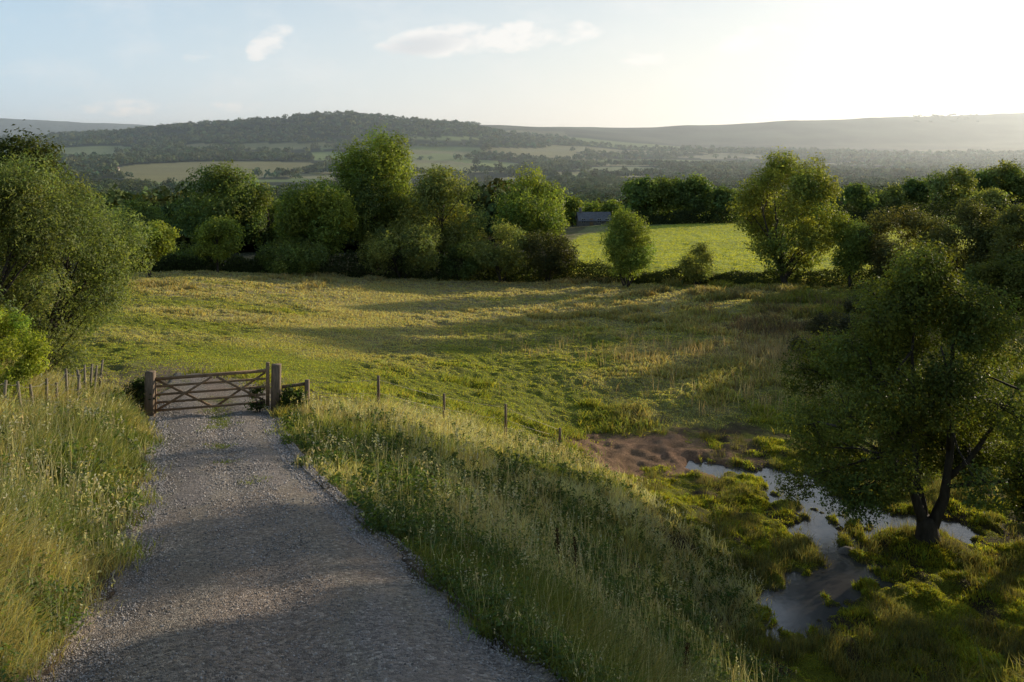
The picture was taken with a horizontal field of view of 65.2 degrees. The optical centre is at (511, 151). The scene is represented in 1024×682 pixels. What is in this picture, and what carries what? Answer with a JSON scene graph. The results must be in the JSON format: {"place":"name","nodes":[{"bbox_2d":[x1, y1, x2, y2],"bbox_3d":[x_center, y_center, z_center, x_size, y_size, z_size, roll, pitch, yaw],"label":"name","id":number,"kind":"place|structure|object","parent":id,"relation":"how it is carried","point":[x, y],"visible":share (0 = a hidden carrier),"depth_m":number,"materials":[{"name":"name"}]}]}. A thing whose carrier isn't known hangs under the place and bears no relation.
{"place":"outdoors","nodes":[
{"label":"outdoors","id":0,"kind":"place"},
{"bbox_2d":[3,372,568,681],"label":"track","id":1,"kind":"structure","parent":0,"point":[382,585],"depth_m":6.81,"materials":[{"name":"grey gravel"}]},
{"bbox_2d":[144,371,155,416],"bbox_3d":[-10.027,6.912,22.151,0.250,1.641,0.238,1,0,-11],"label":"gatepost","id":2,"kind":"object","parent":1,"relation":"on","point":[149,388],"visible":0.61,"depth_m":22.04,"materials":[{"name":"brown wood"}]},
{"bbox_2d":[154,362,269,413],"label":"field gate","id":3,"kind":"structure","parent":1,"relation":"on","point":[237,388],"depth_m":22.56,"materials":[{"name":"wood"}]},
{"bbox_2d":[157,379,270,484],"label":"track grass","id":4,"kind":"structure","parent":1,"relation":"on","point":[217,444],"depth_m":19.82,"materials":[{"name":"green plant"}]},
{"bbox_2d":[243,380,267,411],"bbox_3d":[-7.360,7.146,22.926,0.689,1.212,0.749,0,0,-36],"label":"shrub","id":5,"kind":"object","parent":1,"relation":"on","point":[258,406],"visible":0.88,"depth_m":22.84,"materials":[{"name":"green plant"}]},
{"bbox_2d":[271,363,280,411],"bbox_3d":[-6.803,7.000,23.052,0.260,1.737,0.247,1,0,-11],"label":"gatepost","id":6,"kind":"object","parent":1,"relation":"on","point":[275,378],"visible":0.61,"depth_m":22.93,"materials":[{"name":"brown wood"}]},
{"bbox_2d":[0,113,1023,681],"bbox_3d":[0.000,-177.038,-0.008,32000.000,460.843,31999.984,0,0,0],"label":"ground","id":7,"kind":"structure","parent":0,"point":[674,449],"depth_m":46.00,"materials":[{"name":"green plant"}]},
{"bbox_2d":[0,304,52,402],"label":"shrub","id":8,"kind":"object","parent":7,"relation":"on","point":[30,363],"visible":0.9,"depth_m":15.93,"materials":[{"name":"green plant"}]},
{"bbox_2d":[0,119,86,278],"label":"hedgerow tree","id":9,"kind":"object","parent":7,"relation":"on","point":[18,146],"visible":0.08,"depth_m":45.40,"materials":[{"name":"green plant"}]},
{"bbox_2d":[0,144,93,332],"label":"willow","id":10,"kind":"object","parent":7,"relation":"on","point":[12,260],"visible":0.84,"depth_m":22.23,"materials":[{"name":"green plant"}]},
{"bbox_2d":[3,359,103,413],"bbox_3d":[-10.390,5.709,18.641,0.783,3.056,8.430,0,0,-14],"label":"wire fence","id":11,"kind":"object","parent":7,"relation":"on","point":[66,382],"visible":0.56,"depth_m":17.57,"materials":[{"name":"brown wood"}]},
{"bbox_2d":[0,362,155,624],"bbox_3d":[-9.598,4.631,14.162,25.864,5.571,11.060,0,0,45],"label":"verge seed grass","id":12,"kind":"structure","parent":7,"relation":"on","point":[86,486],"depth_m":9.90,"materials":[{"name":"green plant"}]},
{"bbox_2d":[0,146,156,375],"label":"willow","id":13,"kind":"object","parent":7,"relation":"on","point":[98,267],"visible":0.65,"depth_m":23.90,"materials":[{"name":"green plant"}]},
{"bbox_2d":[0,353,171,681],"bbox_3d":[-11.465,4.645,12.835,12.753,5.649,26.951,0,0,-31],"label":"verge grass","id":14,"kind":"structure","parent":7,"relation":"on","point":[81,431],"depth_m":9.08,"materials":[{"name":"green plant"}]},
{"bbox_2d":[120,377,159,412],"bbox_3d":[-10.388,6.899,22.322,1.096,1.321,1.093,0,0,0],"label":"shrub","id":15,"kind":"object","parent":7,"relation":"on","point":[136,388],"visible":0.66,"depth_m":22.20,"materials":[{"name":"green plant"}]},
{"bbox_2d":[108,195,173,232],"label":"hedgerow tree","id":16,"kind":"object","parent":7,"relation":"on","point":[145,210],"visible":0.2,"depth_m":87.58,"materials":[{"name":"green plant"}]},
{"bbox_2d":[119,219,182,276],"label":"hedgerow tree","id":17,"kind":"object","parent":7,"relation":"on","point":[165,238],"visible":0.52,"depth_m":70.57,"materials":[{"name":"green plant"}]},
{"bbox_2d":[154,241,221,267],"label":"shrub","id":18,"kind":"object","parent":7,"relation":"on","point":[187,253],"visible":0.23,"depth_m":80.07,"materials":[{"name":"green plant"}]},
{"bbox_2d":[162,159,267,243],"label":"hedgerow tree","id":19,"kind":"object","parent":7,"relation":"on","point":[229,194],"visible":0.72,"depth_m":93.04,"materials":[{"name":"green plant"}]},
{"bbox_2d":[190,213,245,272],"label":"hedgerow tree","id":20,"kind":"object","parent":7,"relation":"on","point":[212,233],"visible":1,"depth_m":76.17,"materials":[{"name":"green plant"}]},
{"bbox_2d":[235,182,290,247],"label":"hedgerow tree","id":21,"kind":"object","parent":7,"relation":"on","point":[256,232],"visible":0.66,"depth_m":94.35,"materials":[{"name":"green plant"}]},
{"bbox_2d":[253,234,330,274],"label":"shrub","id":22,"kind":"object","parent":7,"relation":"on","point":[306,251],"visible":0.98,"depth_m":79.17,"materials":[{"name":"green plant"}]},
{"bbox_2d":[277,383,309,409],"bbox_3d":[-6.270,7.228,22.999,0.960,1.115,0.868,0,0,0],"label":"shrub","id":23,"kind":"object","parent":7,"relation":"on","point":[289,392],"visible":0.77,"depth_m":22.89,"materials":[{"name":"green plant"}]},
{"bbox_2d":[281,379,309,405],"bbox_3d":[-6.298,7.285,23.284,0.801,1.232,0.144,0,0,-21],"label":"rail fence","id":24,"kind":"object","parent":7,"relation":"on","point":[306,383],"visible":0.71,"depth_m":23.34,"materials":[{"name":"brown wood"}]},
{"bbox_2d":[267,176,358,257],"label":"hedgerow tree","id":25,"kind":"object","parent":7,"relation":"on","point":[296,214],"visible":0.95,"depth_m":83.71,"materials":[{"name":"green plant"}]},
{"bbox_2d":[117,246,574,281],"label":"hedge","id":26,"kind":"object","parent":7,"relation":"on","point":[238,261],"visible":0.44,"depth_m":83.36,"materials":[{"name":"green plant"}]},
{"bbox_2d":[331,164,413,268],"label":"hedgerow tree","id":27,"kind":"object","parent":7,"relation":"on","point":[364,207],"visible":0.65,"depth_m":90.02,"materials":[{"name":"green plant"}]},
{"bbox_2d":[328,123,419,269],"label":"hedgerow tree","id":28,"kind":"object","parent":7,"relation":"on","point":[356,161],"visible":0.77,"depth_m":92.15,"materials":[{"name":"green plant"}]},
{"bbox_2d":[356,218,443,278],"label":"shrub","id":29,"kind":"object","parent":7,"relation":"on","point":[419,250],"visible":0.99,"depth_m":82.11,"materials":[{"name":"green plant"}]},
{"bbox_2d":[379,181,433,251],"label":"hedgerow tree","id":30,"kind":"object","parent":7,"relation":"on","point":[394,219],"visible":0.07,"depth_m":95.53,"materials":[{"name":"green plant"}]},
{"bbox_2d":[310,376,560,443],"bbox_3d":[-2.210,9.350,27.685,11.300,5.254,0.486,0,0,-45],"label":"wire fence","id":31,"kind":"object","parent":7,"relation":"on","point":[444,397],"visible":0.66,"depth_m":27.75,"materials":[{"name":"brown wood"}]},
{"bbox_2d":[392,163,491,261],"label":"hedgerow tree","id":32,"kind":"object","parent":7,"relation":"on","point":[439,194],"visible":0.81,"depth_m":90.22,"materials":[{"name":"green plant"}]},
{"bbox_2d":[436,240,486,280],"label":"shrub","id":33,"kind":"object","parent":7,"relation":"on","point":[460,252],"visible":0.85,"depth_m":84.56,"materials":[{"name":"green plant"}]},
{"bbox_2d":[4,113,978,136],"bbox_3d":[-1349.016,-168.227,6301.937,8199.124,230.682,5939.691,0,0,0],"label":"ridge woodland","id":34,"kind":"object","parent":7,"relation":"on","point":[134,126],"visible":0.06,"depth_m":4671.69,"materials":[{"name":"green plant"}]},
{"bbox_2d":[466,218,535,281],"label":"shrub","id":35,"kind":"object","parent":7,"relation":"on","point":[506,259],"visible":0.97,"depth_m":83.08,"materials":[{"name":"green plant"}]},
{"bbox_2d":[39,171,976,203],"bbox_3d":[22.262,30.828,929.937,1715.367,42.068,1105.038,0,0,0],"label":"valley woodland","id":36,"kind":"object","parent":7,"relation":"on","point":[591,187],"visible":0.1,"depth_m":972.40,"materials":[{"name":"green plant"}]},
{"bbox_2d":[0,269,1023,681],"bbox_3d":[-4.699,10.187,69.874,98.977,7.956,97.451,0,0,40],"label":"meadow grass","id":37,"kind":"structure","parent":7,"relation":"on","point":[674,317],"depth_m":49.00,"materials":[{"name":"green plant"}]},
{"bbox_2d":[0,110,1023,179],"bbox_3d":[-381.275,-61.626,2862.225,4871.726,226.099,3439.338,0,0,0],"label":"hillside woodland","id":38,"kind":"object","parent":7,"relation":"on","point":[910,163],"visible":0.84,"depth_m":2485.14,"materials":[{"name":"green plant"}]},
{"bbox_2d":[264,390,789,681],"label":"bank grass","id":39,"kind":"structure","parent":7,"relation":"on","point":[559,605],"depth_m":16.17,"materials":[{"name":"green plant"}]},
{"bbox_2d":[490,162,571,266],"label":"hedgerow tree","id":40,"kind":"object","parent":7,"relation":"on","point":[523,212],"visible":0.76,"depth_m":93.47,"materials":[{"name":"green plant"}]},
{"bbox_2d":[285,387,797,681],"bbox_3d":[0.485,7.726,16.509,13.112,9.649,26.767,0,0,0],"label":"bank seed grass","id":41,"kind":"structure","parent":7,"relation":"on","point":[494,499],"depth_m":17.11,"materials":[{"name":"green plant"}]},
{"bbox_2d":[68,178,1023,244],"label":"woodland","id":42,"kind":"object","parent":7,"relation":"on","point":[114,197],"visible":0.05,"depth_m":150.58,"materials":[{"name":"green plant"}]},
{"bbox_2d":[520,226,581,280],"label":"shrub","id":43,"kind":"object","parent":7,"relation":"on","point":[559,256],"visible":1,"depth_m":82.88,"materials":[{"name":"green plant"}]},
{"bbox_2d":[553,527,563,570],"bbox_3d":[0.757,6.555,13.015,0.187,0.904,0.131,0,0,0],"label":"dock plant","id":44,"kind":"object","parent":7,"relation":"on","point":[557,534],"visible":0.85,"depth_m":13.00,"materials":[{"name":"green plant"}]},
{"bbox_2d":[560,194,587,225],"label":"distant tree","id":45,"kind":"object","parent":7,"relation":"on","point":[573,205],"visible":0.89,"depth_m":228.70,"materials":[{"name":"green plant"}]},
{"bbox_2d":[569,536,578,587],"bbox_3d":[0.969,6.515,12.492,0.151,1.010,0.133,0,0,20],"label":"dock plant","id":46,"kind":"object","parent":7,"relation":"on","point":[575,549],"visible":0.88,"depth_m":12.50,"materials":[{"name":"green plant"}]},
{"bbox_2d":[581,198,601,211],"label":"distant tree","id":47,"kind":"object","parent":7,"relation":"on","point":[591,206],"visible":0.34,"depth_m":238.78,"materials":[{"name":"green plant"}]},
{"bbox_2d":[575,207,611,225],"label":"farmhouse","id":48,"kind":"object","parent":7,"relation":"on","point":[589,218],"visible":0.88,"depth_m":203.02,"materials":[{"name":"stone"}]},
{"bbox_2d":[598,198,623,220],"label":"distant tree","id":49,"kind":"object","parent":7,"relation":"on","point":[611,206],"visible":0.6,"depth_m":233.66,"materials":[{"name":"green plant"}]},
{"bbox_2d":[598,206,657,286],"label":"shrub","id":50,"kind":"object","parent":7,"relation":"on","point":[622,237],"visible":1,"depth_m":77.57,"materials":[{"name":"green plant"}]},
{"bbox_2d":[619,174,662,216],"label":"distant tree","id":51,"kind":"object","parent":7,"relation":"on","point":[641,193],"visible":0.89,"depth_m":200.55,"materials":[{"name":"green plant"}]},
{"bbox_2d":[430,293,854,417],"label":"reeds","id":52,"kind":"object","parent":7,"relation":"on","point":[769,351],"visible":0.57,"depth_m":46.80,"materials":[{"name":"green plant"}]},
{"bbox_2d":[650,173,696,220],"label":"distant tree","id":53,"kind":"object","parent":7,"relation":"on","point":[667,194],"visible":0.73,"depth_m":202.56,"materials":[{"name":"green plant"}]},
{"bbox_2d":[620,203,744,224],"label":"hedge","id":54,"kind":"object","parent":7,"relation":"on","point":[656,219],"visible":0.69,"depth_m":194.25,"materials":[{"name":"green plant"}]},
{"bbox_2d":[681,641,692,675],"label":"dock plant","id":55,"kind":"object","parent":7,"relation":"on","point":[686,653],"visible":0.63,"depth_m":9.60,"materials":[{"name":"green plant"}]},
{"bbox_2d":[672,171,713,218],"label":"distant tree","id":56,"kind":"object","parent":7,"relation":"on","point":[701,186],"visible":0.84,"depth_m":201.59,"materials":[{"name":"green plant"}]},
{"bbox_2d":[678,241,716,285],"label":"shrub","id":57,"kind":"object","parent":7,"relation":"on","point":[691,267],"visible":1,"depth_m":77.44,"materials":[{"name":"green plant"}]},
{"bbox_2d":[702,183,739,216],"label":"distant tree","id":58,"kind":"object","parent":7,"relation":"on","point":[720,198],"visible":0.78,"depth_m":197.69,"materials":[{"name":"green plant"}]},
{"bbox_2d":[568,258,884,288],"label":"hedge","id":59,"kind":"object","parent":7,"relation":"on","point":[751,277],"visible":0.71,"depth_m":76.94,"materials":[{"name":"green plant"}]},
{"bbox_2d":[569,220,975,279],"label":"pasture grass","id":60,"kind":"structure","parent":7,"relation":"on","point":[687,242],"depth_m":122.91,"materials":[{"name":"green plant"}]},
{"bbox_2d":[725,145,850,283],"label":"hedgerow tree","id":61,"kind":"object","parent":7,"relation":"on","point":[776,243],"visible":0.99,"depth_m":73.29,"materials":[{"name":"green plant"}]},
{"bbox_2d":[564,424,1023,681],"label":"bog rushes","id":62,"kind":"object","parent":7,"relation":"on","point":[832,642],"visible":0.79,"depth_m":21.37,"materials":[{"name":"green plant"}]},
{"bbox_2d":[566,424,1023,681],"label":"moss","id":63,"kind":"object","parent":7,"relation":"on","point":[952,609],"visible":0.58,"depth_m":23.55,"materials":[{"name":"green plant"}]},
{"bbox_2d":[786,334,825,353],"bbox_3d":[17.216,11.470,46.392,2.548,1.700,2.871,0,0,27],"label":"bramble","id":64,"kind":"object","parent":7,"relation":"on","point":[794,341],"visible":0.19,"depth_m":46.36,"materials":[{"name":"green plant"}]},
{"bbox_2d":[635,290,1023,399],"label":"scrub weeds","id":65,"kind":"object","parent":7,"relation":"on","point":[747,320],"visible":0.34,"depth_m":54.67,"materials":[{"name":"green plant"}]},
{"bbox_2d":[803,309,861,335],"bbox_3d":[20.487,11.126,50.980,3.582,2.224,3.473,0,0,0],"label":"bramble","id":66,"kind":"object","parent":7,"relation":"on","point":[819,320],"visible":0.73,"depth_m":50.84,"materials":[{"name":"green plant"}]},
{"bbox_2d":[838,546,853,554],"bbox_3d":[10.542,12.549,25.000,0.745,0.402,0.547,0,0,0],"label":"rock","id":67,"kind":"object","parent":7,"relation":"on","point":[843,550],"visible":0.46,"depth_m":24.92,"materials":[{"name":"grey stone"}]},
{"bbox_2d":[826,211,874,288],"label":"hedgerow tree","id":68,"kind":"object","parent":7,"relation":"on","point":[847,231],"visible":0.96,"depth_m":70.44,"materials":[{"name":"green plant"}]},
{"bbox_2d":[840,292,876,316],"bbox_3d":[25.476,11.110,57.042,3.887,2.038,3.656,0,0,0],"label":"bramble","id":69,"kind":"object","parent":7,"relation":"on","point":[848,307],"visible":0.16,"depth_m":56.94,"materials":[{"name":"green plant"}]},
{"bbox_2d":[840,182,880,215],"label":"distant tree","id":70,"kind":"object","parent":7,"relation":"on","point":[859,196],"visible":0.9,"depth_m":203.13,"materials":[{"name":"green plant"}]},
{"bbox_2d":[872,179,907,209],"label":"distant tree","id":71,"kind":"object","parent":7,"relation":"on","point":[895,195],"visible":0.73,"depth_m":212.78,"materials":[{"name":"green plant"}]},
{"bbox_2d":[763,231,1023,543],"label":"hawthorn","id":72,"kind":"object","parent":7,"relation":"on","point":[929,416],"visible":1,"depth_m":24.34,"materials":[{"name":"green plant"}]},
{"bbox_2d":[850,203,965,283],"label":"shrub","id":73,"kind":"object","parent":7,"relation":"on","point":[880,243],"visible":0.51,"depth_m":69.44,"materials":[{"name":"green plant"}]},
{"bbox_2d":[899,176,936,210],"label":"distant tree","id":74,"kind":"object","parent":7,"relation":"on","point":[915,189],"visible":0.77,"depth_m":217.67,"materials":[{"name":"green plant"}]},
{"bbox_2d":[830,196,1023,223],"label":"hedge","id":75,"kind":"object","parent":7,"relation":"on","point":[862,213],"visible":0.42,"depth_m":174.62,"materials":[{"name":"green plant"}]},
{"bbox_2d":[921,163,981,213],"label":"distant tree","id":76,"kind":"object","parent":7,"relation":"on","point":[942,183],"visible":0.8,"depth_m":203.28,"materials":[{"name":"green plant"}]},
{"bbox_2d":[912,196,1023,282],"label":"shrub","id":77,"kind":"object","parent":7,"relation":"on","point":[974,220],"visible":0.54,"depth_m":64.18,"materials":[{"name":"green plant"}]},
{"bbox_2d":[962,168,997,193],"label":"distant tree","id":78,"kind":"object","parent":7,"relation":"on","point":[986,180],"visible":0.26,"depth_m":225.19,"materials":[{"name":"green plant"}]},
{"bbox_2d":[966,186,1014,214],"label":"distant tree","id":79,"kind":"object","parent":7,"relation":"on","point":[992,195],"visible":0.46,"depth_m":168.19,"materials":[{"name":"green plant"}]},
{"bbox_2d":[958,246,1023,315],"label":"shrub","id":80,"kind":"object","parent":7,"relation":"on","point":[1007,270],"visible":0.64,"depth_m":54.78,"materials":[{"name":"green plant"}]},
{"bbox_2d":[977,199,1023,280],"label":"shrub","id":81,"kind":"object","parent":7,"relation":"on","point":[1011,234],"visible":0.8,"depth_m":60.52,"materials":[{"name":"green plant"}]},
{"bbox_2d":[980,158,1021,198],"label":"distant tree","id":82,"kind":"object","parent":7,"relation":"on","point":[1000,171],"visible":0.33,"depth_m":229.61,"materials":[{"name":"green plant"}]},
{"bbox_2d":[998,164,1023,203],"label":"distant tree","id":83,"kind":"object","parent":7,"relation":"on","point":[1015,179],"visible":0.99,"depth_m":224.55,"materials":[{"name":"green plant"}]},
{"bbox_2d":[0,0,1023,127],"label":"sky","id":84,"kind":"structure","parent":0,"point":[530,63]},
{"bbox_2d":[685,460,1014,642],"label":"water","id":85,"kind":"structure","parent":0,"point":[798,602],"depth_m":24.00,"materials":[{"name":"grey liquid"}]}
]}

